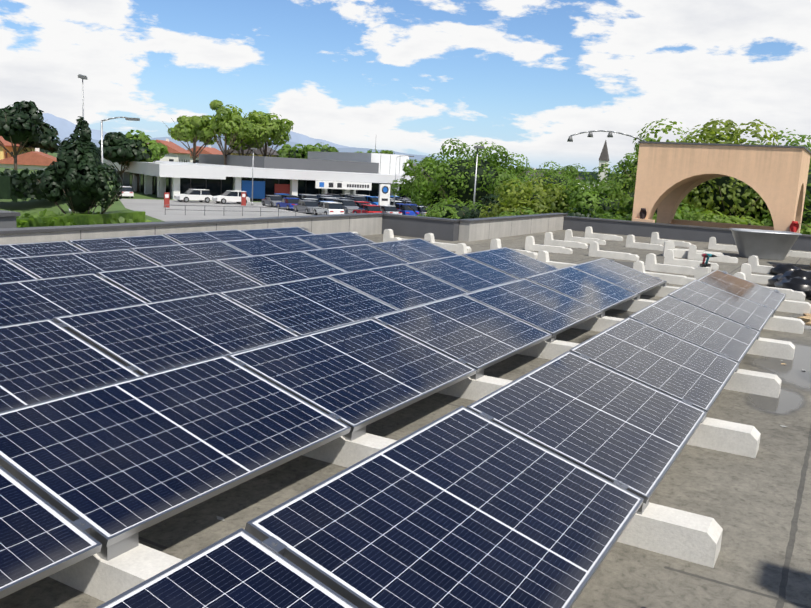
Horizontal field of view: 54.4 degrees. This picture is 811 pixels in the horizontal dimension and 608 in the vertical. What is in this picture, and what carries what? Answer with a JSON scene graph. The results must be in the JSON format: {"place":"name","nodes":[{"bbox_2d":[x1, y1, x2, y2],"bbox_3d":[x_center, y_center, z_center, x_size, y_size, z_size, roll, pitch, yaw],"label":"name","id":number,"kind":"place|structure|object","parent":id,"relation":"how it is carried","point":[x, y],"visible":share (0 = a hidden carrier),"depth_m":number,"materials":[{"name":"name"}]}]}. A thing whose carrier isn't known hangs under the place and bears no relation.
{"place":"outdoors","nodes":[
{"label":"outdoors","id":0,"kind":"place"},
{"bbox_2d":[0,210,19,227],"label":"neighbour wing roof","id":1,"kind":"structure","parent":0,"point":[7,219],"depth_m":14.28,"materials":[{"name":"grey concrete"}]},
{"bbox_2d":[0,167,126,216],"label":"bank grass","id":2,"kind":"structure","parent":0,"point":[28,205],"depth_m":59.18,"materials":[{"name":"green plant"}]},
{"bbox_2d":[0,100,43,170],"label":"pine tree","id":3,"kind":"object","parent":2,"relation":"on","point":[19,121],"visible":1,"depth_m":78.03,"materials":[{"name":"green plant"}]},
{"bbox_2d":[0,168,65,201],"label":"hedge","id":4,"kind":"object","parent":2,"relation":"on","point":[15,185],"visible":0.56,"depth_m":54.22,"materials":[{"name":"green plant"}]},
{"bbox_2d":[37,116,122,213],"bbox_3d":[-19.415,-7.407,47.478,4.964,7.602,4.419,-3,12,-32],"label":"conifer tree","id":5,"kind":"object","parent":2,"relation":"on","point":[80,169],"visible":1,"depth_m":46.58,"materials":[{"name":"green plant"}]},
{"bbox_2d":[8,209,151,227],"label":"hedge bank","id":6,"kind":"structure","parent":2,"relation":"on","point":[45,218],"depth_m":45.76,"materials":[{"name":"green plant"}]},
{"bbox_2d":[101,117,139,212],"bbox_3d":[-17.401,-7.460,48.039,2.405,7.725,0.320,3,10,1],"label":"lamp pole","id":7,"kind":"object","parent":2,"relation":"on","point":[129,119],"visible":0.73,"depth_m":47.49,"materials":[{"name":"metal"}]},
{"bbox_2d":[148,139,190,161],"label":"white house","id":8,"kind":"structure","parent":0,"point":[177,153],"depth_m":173.15,"materials":[{"name":"tile"}]},
{"bbox_2d":[43,113,355,147],"bbox_3d":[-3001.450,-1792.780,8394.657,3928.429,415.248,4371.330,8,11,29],"label":"mountains","id":9,"kind":"structure","parent":0,"point":[65,128],"depth_m":8206.35,"materials":[{"name":"blue stone"}]},
{"bbox_2d":[187,145,222,162],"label":"house","id":10,"kind":"structure","parent":0,"point":[208,150],"depth_m":197.41,"materials":[{"name":"tile"}]},
{"bbox_2d":[119,199,351,221],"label":"parking lot paving","id":11,"kind":"structure","parent":0,"point":[154,208],"depth_m":89.46,"materials":[{"name":"grey asphalt"}]},
{"bbox_2d":[174,189,212,202],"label":"white suv","id":12,"kind":"object","parent":11,"relation":"on","point":[202,195],"visible":1,"depth_m":102.62,"materials":[{"name":"white paint"}]},
{"bbox_2d":[164,192,245,207],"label":"lot totems","id":13,"kind":"object","parent":11,"relation":"on","point":[167,199],"visible":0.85,"depth_m":90.12,"materials":[{"name":"red paint"}]},
{"bbox_2d":[212,190,249,203],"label":"white suv","id":14,"kind":"object","parent":11,"relation":"on","point":[228,196],"visible":0.81,"depth_m":103.70,"materials":[{"name":"white paint"}]},
{"bbox_2d":[251,148,256,204],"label":"street lamp","id":15,"kind":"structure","parent":11,"relation":"on","point":[252,174],"depth_m":102.68,"materials":[{"name":"metal"}]},
{"bbox_2d":[262,195,281,206],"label":"car","id":16,"kind":"object","parent":11,"relation":"on","point":[271,200],"visible":0.69,"depth_m":102.22,"materials":[{"name":"grey paint"}]},
{"bbox_2d":[165,205,400,216],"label":"railing","id":17,"kind":"object","parent":11,"relation":"on","point":[260,211],"visible":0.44,"depth_m":83.64,"materials":[{"name":"red metal"}]},
{"bbox_2d":[276,198,300,210],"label":"car","id":18,"kind":"object","parent":11,"relation":"on","point":[288,202],"visible":0.79,"depth_m":97.25,"materials":[{"name":"blue paint"}]},
{"bbox_2d":[281,195,297,199],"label":"car","id":19,"kind":"object","parent":11,"relation":"on","point":[288,196],"visible":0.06,"depth_m":104.15,"materials":[{"name":"black paint"}]},
{"bbox_2d":[293,200,317,213],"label":"car","id":20,"kind":"object","parent":11,"relation":"on","point":[302,205],"visible":0.67,"depth_m":92.94,"materials":[{"name":"grey paint"}]},
{"bbox_2d":[298,194,318,199],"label":"car","id":21,"kind":"object","parent":11,"relation":"on","point":[301,196],"visible":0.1,"depth_m":104.83,"materials":[{"name":"grey paint"}]},
{"bbox_2d":[302,198,317,203],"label":"car","id":22,"kind":"object","parent":11,"relation":"on","point":[316,200],"visible":0.06,"depth_m":98.69,"materials":[{"name":"grey paint"}]},
{"bbox_2d":[315,194,332,198],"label":"car","id":23,"kind":"object","parent":11,"relation":"on","point":[318,196],"visible":0.06,"depth_m":106.20,"materials":[{"name":"grey paint"}]},
{"bbox_2d":[313,201,343,214],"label":"car","id":24,"kind":"object","parent":11,"relation":"on","point":[330,208],"visible":0.81,"depth_m":87.26,"materials":[{"name":"white paint"}]},
{"bbox_2d":[318,197,338,201],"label":"car","id":25,"kind":"object","parent":11,"relation":"on","point":[326,198],"visible":0.12,"depth_m":99.24,"materials":[{"name":"grey paint"}]},
{"bbox_2d":[323,194,339,196],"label":"car","id":26,"kind":"object","parent":11,"relation":"on","point":[335,195],"visible":0.1,"depth_m":110.94,"materials":[{"name":"black paint"}]},
{"bbox_2d":[336,197,354,200],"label":"car","id":27,"kind":"object","parent":11,"relation":"on","point":[346,198],"visible":0.04,"depth_m":100.62,"materials":[{"name":"black paint"}]},
{"bbox_2d":[334,199,358,213],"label":"car","id":28,"kind":"object","parent":11,"relation":"on","point":[349,206],"visible":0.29,"depth_m":94.93,"materials":[{"name":"grey paint"}]},
{"bbox_2d":[339,194,354,197],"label":"car","id":29,"kind":"object","parent":11,"relation":"on","point":[343,195],"visible":0.1,"depth_m":112.84,"materials":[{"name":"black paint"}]},
{"bbox_2d":[347,195,371,204],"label":"car","id":30,"kind":"object","parent":11,"relation":"on","point":[359,198],"visible":0.15,"depth_m":108.46,"materials":[{"name":"grey paint"}]},
{"bbox_2d":[354,201,369,206],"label":"car","id":31,"kind":"object","parent":11,"relation":"on","point":[358,203],"visible":0.15,"depth_m":97.13,"materials":[{"name":"red paint"}]},
{"bbox_2d":[352,204,381,213],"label":"car","id":32,"kind":"object","parent":11,"relation":"on","point":[372,208],"visible":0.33,"depth_m":89.90,"materials":[{"name":"red paint"}]},
{"bbox_2d":[364,196,377,204],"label":"car","id":33,"kind":"object","parent":11,"relation":"on","point":[372,200],"visible":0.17,"depth_m":109.36,"materials":[{"name":"blue paint"}]},
{"bbox_2d":[378,184,390,204],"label":"sign","id":34,"kind":"object","parent":11,"relation":"on","point":[384,195],"visible":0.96,"depth_m":101.10,"materials":[{"name":"white paint"}]},
{"bbox_2d":[379,205,401,214],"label":"car","id":35,"kind":"object","parent":11,"relation":"on","point":[390,209],"visible":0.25,"depth_m":91.37,"materials":[{"name":"grey paint"}]},
{"bbox_2d":[390,201,401,205],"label":"car","id":36,"kind":"object","parent":11,"relation":"on","point":[392,203],"visible":0.02,"depth_m":104.37,"materials":[{"name":"white paint"}]},
{"bbox_2d":[393,155,413,205],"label":"street lamp","id":37,"kind":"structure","parent":11,"relation":"on","point":[395,172],"depth_m":102.01,"materials":[{"name":"metal"}]},
{"bbox_2d":[395,203,418,215],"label":"car","id":38,"kind":"object","parent":11,"relation":"on","point":[404,209],"visible":0.44,"depth_m":92.19,"materials":[{"name":"blue paint"}]},
{"bbox_2d":[402,201,421,205],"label":"car","id":39,"kind":"object","parent":11,"relation":"on","point":[409,202],"depth_m":100.58,"materials":[{"name":"grey paint"}]},
{"bbox_2d":[417,206,430,215],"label":"car","id":40,"kind":"object","parent":11,"relation":"on","point":[421,210],"visible":0.12,"depth_m":93.82,"materials":[{"name":"grey paint"}]},
{"bbox_2d":[57,135,444,162],"bbox_3d":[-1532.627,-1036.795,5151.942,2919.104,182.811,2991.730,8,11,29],"label":"mountains","id":41,"kind":"structure","parent":0,"point":[292,144],"depth_m":5325.75,"materials":[{"name":"blue"}]},
{"bbox_2d":[44,152,595,221],"bbox_3d":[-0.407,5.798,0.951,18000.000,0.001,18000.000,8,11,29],"label":"ground sheet","id":42,"kind":"object","parent":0,"point":[140,195],"depth_m":109.36,"materials":[{"name":"green plant"}]},
{"bbox_2d":[0,136,34,159],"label":"house","id":43,"kind":"structure","parent":42,"relation":"on","point":[4,153],"depth_m":126.19,"materials":[{"name":"tile"}]},
{"bbox_2d":[0,148,56,169],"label":"house","id":44,"kind":"structure","parent":42,"relation":"on","point":[36,159],"depth_m":110.28,"materials":[{"name":"tile"}]},
{"bbox_2d":[18,116,60,153],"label":"tree","id":45,"kind":"object","parent":42,"relation":"on","point":[48,141],"visible":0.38,"depth_m":132.02,"materials":[{"name":"green plant"}]},
{"bbox_2d":[78,74,87,116],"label":"flood mast","id":46,"kind":"object","parent":42,"relation":"on","point":[82,77],"visible":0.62,"depth_m":135.10,"materials":[{"name":"metal"}]},
{"bbox_2d":[97,132,151,183],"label":"tree","id":47,"kind":"object","parent":42,"relation":"on","point":[118,147],"visible":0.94,"depth_m":115.80,"materials":[{"name":"green plant"}]},
{"bbox_2d":[116,186,133,197],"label":"white car","id":48,"kind":"object","parent":42,"relation":"on","point":[127,191],"visible":0.5,"depth_m":104.12,"materials":[{"name":"white paint"}]},
{"bbox_2d":[118,130,168,191],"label":"tree","id":49,"kind":"object","parent":42,"relation":"on","point":[158,150],"visible":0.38,"depth_m":119.73,"materials":[{"name":"green plant"}]},
{"bbox_2d":[162,115,221,162],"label":"tall tree","id":50,"kind":"object","parent":42,"relation":"on","point":[187,129],"visible":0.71,"depth_m":139.70,"materials":[{"name":"green plant"}]},
{"bbox_2d":[201,99,262,164],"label":"tall tree","id":51,"kind":"object","parent":42,"relation":"on","point":[233,123],"visible":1,"depth_m":136.65,"materials":[{"name":"green plant"}]},
{"bbox_2d":[227,117,263,155],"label":"tall tree","id":52,"kind":"object","parent":42,"relation":"on","point":[249,142],"visible":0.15,"depth_m":151.76,"materials":[{"name":"green plant"}]},
{"bbox_2d":[228,145,278,156],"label":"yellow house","id":53,"kind":"structure","parent":42,"relation":"on","point":[257,152],"depth_m":172.05,"materials":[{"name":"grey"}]},
{"bbox_2d":[235,110,293,156],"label":"tall tree","id":54,"kind":"object","parent":42,"relation":"on","point":[274,130],"visible":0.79,"depth_m":141.34,"materials":[{"name":"green plant"}]},
{"bbox_2d":[276,144,306,158],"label":"tree","id":55,"kind":"object","parent":42,"relation":"on","point":[286,151],"visible":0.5,"depth_m":177.95,"materials":[{"name":"green plant"}]},
{"bbox_2d":[303,143,338,158],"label":"tree","id":56,"kind":"object","parent":42,"relation":"on","point":[314,148],"visible":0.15,"depth_m":164.95,"materials":[{"name":"green plant"}]},
{"bbox_2d":[103,158,593,200],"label":"showroom building","id":57,"kind":"structure","parent":42,"relation":"on","point":[160,178],"depth_m":114.77,"materials":[{"name":"white paint"}]},
{"bbox_2d":[199,144,437,174],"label":"showroom service blocks","id":58,"kind":"structure","parent":57,"relation":"on","point":[377,163],"depth_m":134.23,"materials":[{"name":"grey paint"}]},
{"bbox_2d":[355,149,378,152],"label":"tree","id":59,"kind":"object","parent":42,"relation":"on","point":[369,151],"depth_m":184.56,"materials":[{"name":"green plant"}]},
{"bbox_2d":[380,150,394,153],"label":"tree","id":60,"kind":"object","parent":42,"relation":"on","point":[386,152],"visible":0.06,"depth_m":204.19,"materials":[{"name":"green plant"}]},
{"bbox_2d":[390,157,456,214],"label":"tree","id":61,"kind":"object","parent":42,"relation":"on","point":[408,185],"visible":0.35,"depth_m":69.76,"materials":[{"name":"green plant"}]},
{"bbox_2d":[411,138,524,208],"bbox_3d":[5.023,-9.314,65.354,9.832,8.492,8.106,8,11,29],"label":"tree","id":62,"kind":"object","parent":42,"relation":"on","point":[455,179],"visible":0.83,"depth_m":63.48,"materials":[{"name":"green plant"}]},
{"bbox_2d":[492,152,538,202],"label":"tree","id":63,"kind":"object","parent":42,"relation":"on","point":[518,169],"visible":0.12,"depth_m":67.12,"materials":[{"name":"green plant"}]},
{"bbox_2d":[495,207,538,216],"bbox_3d":[6.309,-3.204,43.124,5.527,4.139,5.578,-5,13,-40],"label":"shrub","id":64,"kind":"object","parent":42,"relation":"on","point":[530,212],"depth_m":43.02,"materials":[{"name":"green plant"}]},
{"bbox_2d":[479,177,576,217],"bbox_3d":[8.411,-5.335,51.220,6.550,5.814,6.450,8,11,29],"label":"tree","id":65,"kind":"object","parent":42,"relation":"on","point":[544,201],"visible":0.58,"depth_m":49.17,"materials":[{"name":"green plant"}]},
{"bbox_2d":[516,161,589,193],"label":"tree","id":66,"kind":"object","parent":42,"relation":"on","point":[571,175],"visible":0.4,"depth_m":88.44,"materials":[{"name":"green plant"}]},
{"bbox_2d":[537,183,594,214],"bbox_3d":[10.737,-5.354,53.027,6.646,5.488,7.602,-4,12,-34],"label":"tree","id":67,"kind":"object","parent":42,"relation":"on","point":[560,207],"visible":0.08,"depth_m":51.09,"materials":[{"name":"green plant"}]},
{"bbox_2d":[563,207,596,217],"bbox_3d":[9.630,-2.881,41.714,5.933,4.337,5.204,0,10,-19],"label":"shrub","id":68,"kind":"object","parent":42,"relation":"on","point":[576,213],"depth_m":41.18,"materials":[{"name":"green plant"}]},
{"bbox_2d":[559,180,632,218],"bbox_3d":[12.225,-4.693,48.610,6.571,5.838,6.606,8,11,29],"label":"tree","id":69,"kind":"object","parent":42,"relation":"on","point":[597,200],"visible":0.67,"depth_m":47.09,"materials":[{"name":"green plant"}]},
{"bbox_2d":[567,130,644,141],"bbox_3d":[10.703,-5.097,42.834,4.501,8.423,0.326,3,10,1],"label":"street lamp","id":70,"kind":"object","parent":42,"relation":"on","point":[590,134],"visible":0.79,"depth_m":42.11,"materials":[{"name":"metal"}]},
{"bbox_2d":[592,211,630,219],"bbox_3d":[10.803,-2.575,40.576,5.450,4.238,4.968,8,11,29],"label":"shrub","id":71,"kind":"object","parent":42,"relation":"on","point":[609,216],"visible":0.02,"depth_m":41.16,"materials":[{"name":"green plant"}]},
{"bbox_2d":[604,176,633,206],"bbox_3d":[13.829,-4.977,49.464,6.576,6.279,6.495,8,11,29],"label":"tree","id":72,"kind":"object","parent":42,"relation":"on","point":[629,193],"visible":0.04,"depth_m":48.62,"materials":[{"name":"green plant"}]},
{"bbox_2d":[587,137,655,191],"bbox_3d":[16.120,-6.359,51.326,7.980,8.609,8.967,8,11,29],"label":"tree","id":73,"kind":"object","parent":42,"relation":"on","point":[625,165],"visible":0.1,"depth_m":50.67,"materials":[{"name":"green plant"}]},
{"bbox_2d":[606,118,723,214],"bbox_3d":[15.575,-5.303,43.186,9.204,9.239,8.852,8,11,29],"label":"tree","id":74,"kind":"object","parent":42,"relation":"on","point":[634,173],"visible":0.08,"depth_m":43.27,"materials":[{"name":"green plant"}]},
{"bbox_2d":[619,202,717,222],"bbox_3d":[12.544,-2.424,38.090,6.422,4.973,5.455,8,11,29],"label":"shrub","id":75,"kind":"object","parent":42,"relation":"on","point":[677,213],"visible":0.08,"depth_m":37.05,"materials":[{"name":"green plant"}]},
{"bbox_2d":[653,210,763,225],"bbox_3d":[14.529,-2.169,37.829,7.092,4.769,6.181,8,11,29],"label":"shrub","id":76,"kind":"object","parent":42,"relation":"on","point":[711,217],"visible":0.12,"depth_m":35.86,"materials":[{"name":"green plant"}]},
{"bbox_2d":[656,119,810,224],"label":"tree","id":77,"kind":"object","parent":42,"relation":"on","point":[723,192],"visible":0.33,"depth_m":38.20,"materials":[{"name":"green plant"}]},
{"bbox_2d":[733,144,810,225],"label":"tree","id":78,"kind":"object","parent":42,"relation":"on","point":[807,202],"visible":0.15,"depth_m":37.12,"materials":[{"name":"green plant"}]},
{"bbox_2d":[734,210,810,234],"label":"shrub","id":79,"kind":"object","parent":42,"relation":"on","point":[802,226],"depth_m":35.88,"materials":[{"name":"green plant"}]},
{"bbox_2d":[745,128,810,147],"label":"tree","id":80,"kind":"object","parent":42,"relation":"on","point":[788,137],"visible":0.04,"depth_m":40.03,"materials":[{"name":"green plant"}]},
{"bbox_2d":[754,213,806,228],"bbox_3d":[15.650,-2.006,37.074,7.145,4.826,6.180,8,11,29],"label":"shrub","id":81,"kind":"object","parent":42,"relation":"on","point":[766,224],"depth_m":36.06,"materials":[{"name":"green plant"}]},
{"bbox_2d":[763,135,810,225],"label":"tree","id":82,"kind":"object","parent":42,"relation":"on","point":[796,141],"visible":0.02,"depth_m":39.23,"materials":[{"name":"green plant"}]},
{"bbox_2d":[800,224,810,234],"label":"shrub","id":83,"kind":"object","parent":42,"relation":"on","point":[808,230],"depth_m":31.93,"materials":[{"name":"green plant"}]},
{"bbox_2d":[40,148,616,181],"bbox_3d":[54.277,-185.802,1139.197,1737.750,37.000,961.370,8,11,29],"label":"hills","id":84,"kind":"structure","parent":0,"point":[580,174],"depth_m":1345.97,"materials":[{"name":"green plant"}]},
{"bbox_2d":[0,0,810,172],"label":"sky","id":85,"kind":"structure","parent":0,"point":[524,77],"materials":[{"name":"blue"}]},
{"bbox_2d":[519,168,583,183],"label":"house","id":86,"kind":"structure","parent":0,"point":[576,178],"depth_m":219.66,"materials":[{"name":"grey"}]},
{"bbox_2d":[598,140,608,184],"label":"church tower","id":87,"kind":"structure","parent":0,"point":[604,158],"depth_m":295.02,"materials":[{"name":"grey paint"}]},
{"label":"street","id":88,"kind":"structure","parent":0,"visible":0},
{"bbox_2d":[414,196,488,218],"bbox_3d":[3.753,-5.832,57.943,5.989,4.018,6.615,-1,11,-24],"label":"shrub","id":89,"kind":"object","parent":88,"relation":"on","point":[449,210],"visible":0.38,"depth_m":56.23,"materials":[{"name":"green plant"}]},
{"bbox_2d":[473,146,483,203],"bbox_3d":[5.261,-7.888,59.231,0.700,7.780,0.600,3,10,1],"label":"street lamp pole","id":90,"kind":"object","parent":88,"relation":"on","point":[479,147],"depth_m":58.85,"materials":[{"name":"metal"}]},
{"bbox_2d":[457,194,514,233],"bbox_3d":[6.736,-5.364,54.720,6.131,4.503,7.017,8,11,29],"label":"shrub","id":91,"kind":"object","parent":88,"relation":"on","point":[471,214],"visible":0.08,"depth_m":54.41,"materials":[{"name":"green plant"}]},
{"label":"building walls","id":92,"kind":"object","parent":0,"visible":0},
{"bbox_2d":[0,230,810,607],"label":"roof slab","id":93,"kind":"structure","parent":92,"relation":"on","point":[758,508],"depth_m":4.47,"materials":[{"name":"grey concrete"}]},
{"bbox_2d":[0,285,810,601],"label":"concrete ballast blocks","id":94,"kind":"object","parent":93,"relation":"on","point":[684,535],"visible":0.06,"depth_m":4.73,"materials":[{"name":"concrete"}]},
{"bbox_2d":[10,227,784,560],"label":"mounting clamps","id":95,"kind":"object","parent":94,"relation":"on","point":[132,541],"visible":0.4,"depth_m":4.22,"materials":[{"name":"metal"}]},
{"bbox_2d":[0,227,785,607],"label":"solar panels","id":96,"kind":"object","parent":95,"relation":"attached to","point":[520,501],"visible":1,"depth_m":4.67,"materials":[{"name":"glass"}]},
{"bbox_2d":[0,213,810,250],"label":"parapet wall","id":97,"kind":"structure","parent":93,"relation":"on","point":[446,229],"depth_m":20.56,"materials":[{"name":"concrete"}]},
{"bbox_2d":[217,239,805,520],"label":"roof litter","id":98,"kind":"object","parent":93,"relation":"on","point":[220,518],"visible":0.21,"depth_m":5.00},
{"bbox_2d":[353,226,810,300],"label":"concrete ballast blocks","id":99,"kind":"object","parent":93,"relation":"on","point":[671,264],"visible":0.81,"depth_m":18.08,"materials":[{"name":"concrete"}]},
{"bbox_2d":[581,245,649,270],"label":"roof membrane patches","id":100,"kind":"object","parent":93,"relation":"on","point":[629,264],"visible":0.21,"depth_m":17.12,"materials":[{"name":"grey"}]},
{"bbox_2d":[694,265,711,279],"bbox_3d":[5.591,-0.574,14.840,0.220,0.270,0.440,8,11,29],"label":"concrete block","id":101,"kind":"object","parent":93,"relation":"on","point":[700,272],"depth_m":14.66,"materials":[{"name":"concrete"}]},
{"bbox_2d":[700,253,708,266],"bbox_3d":[5.551,-0.799,14.613,0.080,0.245,0.300,3,10,-1],"label":"cordless drill","id":102,"kind":"object","parent":101,"relation":"on","point":[704,256],"visible":1,"depth_m":14.65,"materials":[{"name":"red plastic"}]},
{"bbox_2d":[705,253,718,266],"bbox_3d":[5.739,-0.815,14.825,0.080,0.245,0.300,-5,13,-40],"label":"cordless drill","id":103,"kind":"object","parent":101,"relation":"on","point":[707,259],"visible":0.79,"depth_m":14.85,"materials":[{"name":"teal plastic"}]},
{"bbox_2d":[633,141,810,229],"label":"coping","id":104,"kind":"object","parent":93,"relation":"on","point":[704,223],"visible":0.3,"depth_m":28.18,"materials":[{"name":"paint"}]},
{"bbox_2d":[640,208,646,218],"bbox_3d":[7.816,-2.878,26.024,0.239,0.550,0.120,8,11,29],"label":"dark jacket","id":105,"kind":"object","parent":104,"relation":"attached to","point":[643,213],"visible":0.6,"depth_m":26.01,"materials":[{"name":"fabric"}]},
{"bbox_2d":[632,143,810,232],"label":"arch pavilion","id":106,"kind":"structure","parent":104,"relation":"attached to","point":[669,177],"depth_m":24.96,"materials":[{"name":"paint"}]},
{"bbox_2d":[790,221,798,231],"bbox_3d":[11.742,-2.265,23.869,0.259,0.470,0.120,8,11,29],"label":"red jacket","id":107,"kind":"object","parent":106,"relation":"attached to","point":[794,226],"visible":0.67,"depth_m":23.86,"materials":[{"name":"fabric"}]},
{"bbox_2d":[729,228,801,259],"bbox_3d":[9.150,-1.524,20.215,1.629,0.695,1.079,4,10,7],"label":"mortar tub","id":108,"kind":"object","parent":93,"relation":"on","point":[769,244],"visible":0.98,"depth_m":19.81,"materials":[{"name":"grey metal"}]},
{"bbox_2d":[766,263,810,299],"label":"black plastic bags","id":109,"kind":"object","parent":93,"relation":"on","point":[792,277],"visible":0.88,"depth_m":13.72,"materials":[{"name":"black plastic"}]},
{"bbox_2d":[797,313,810,324],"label":"scrap pieces","id":110,"kind":"object","parent":93,"relation":"on","point":[807,317],"visible":0.63,"depth_m":11.01,"materials":[{"name":"brown wood"}]}
]}

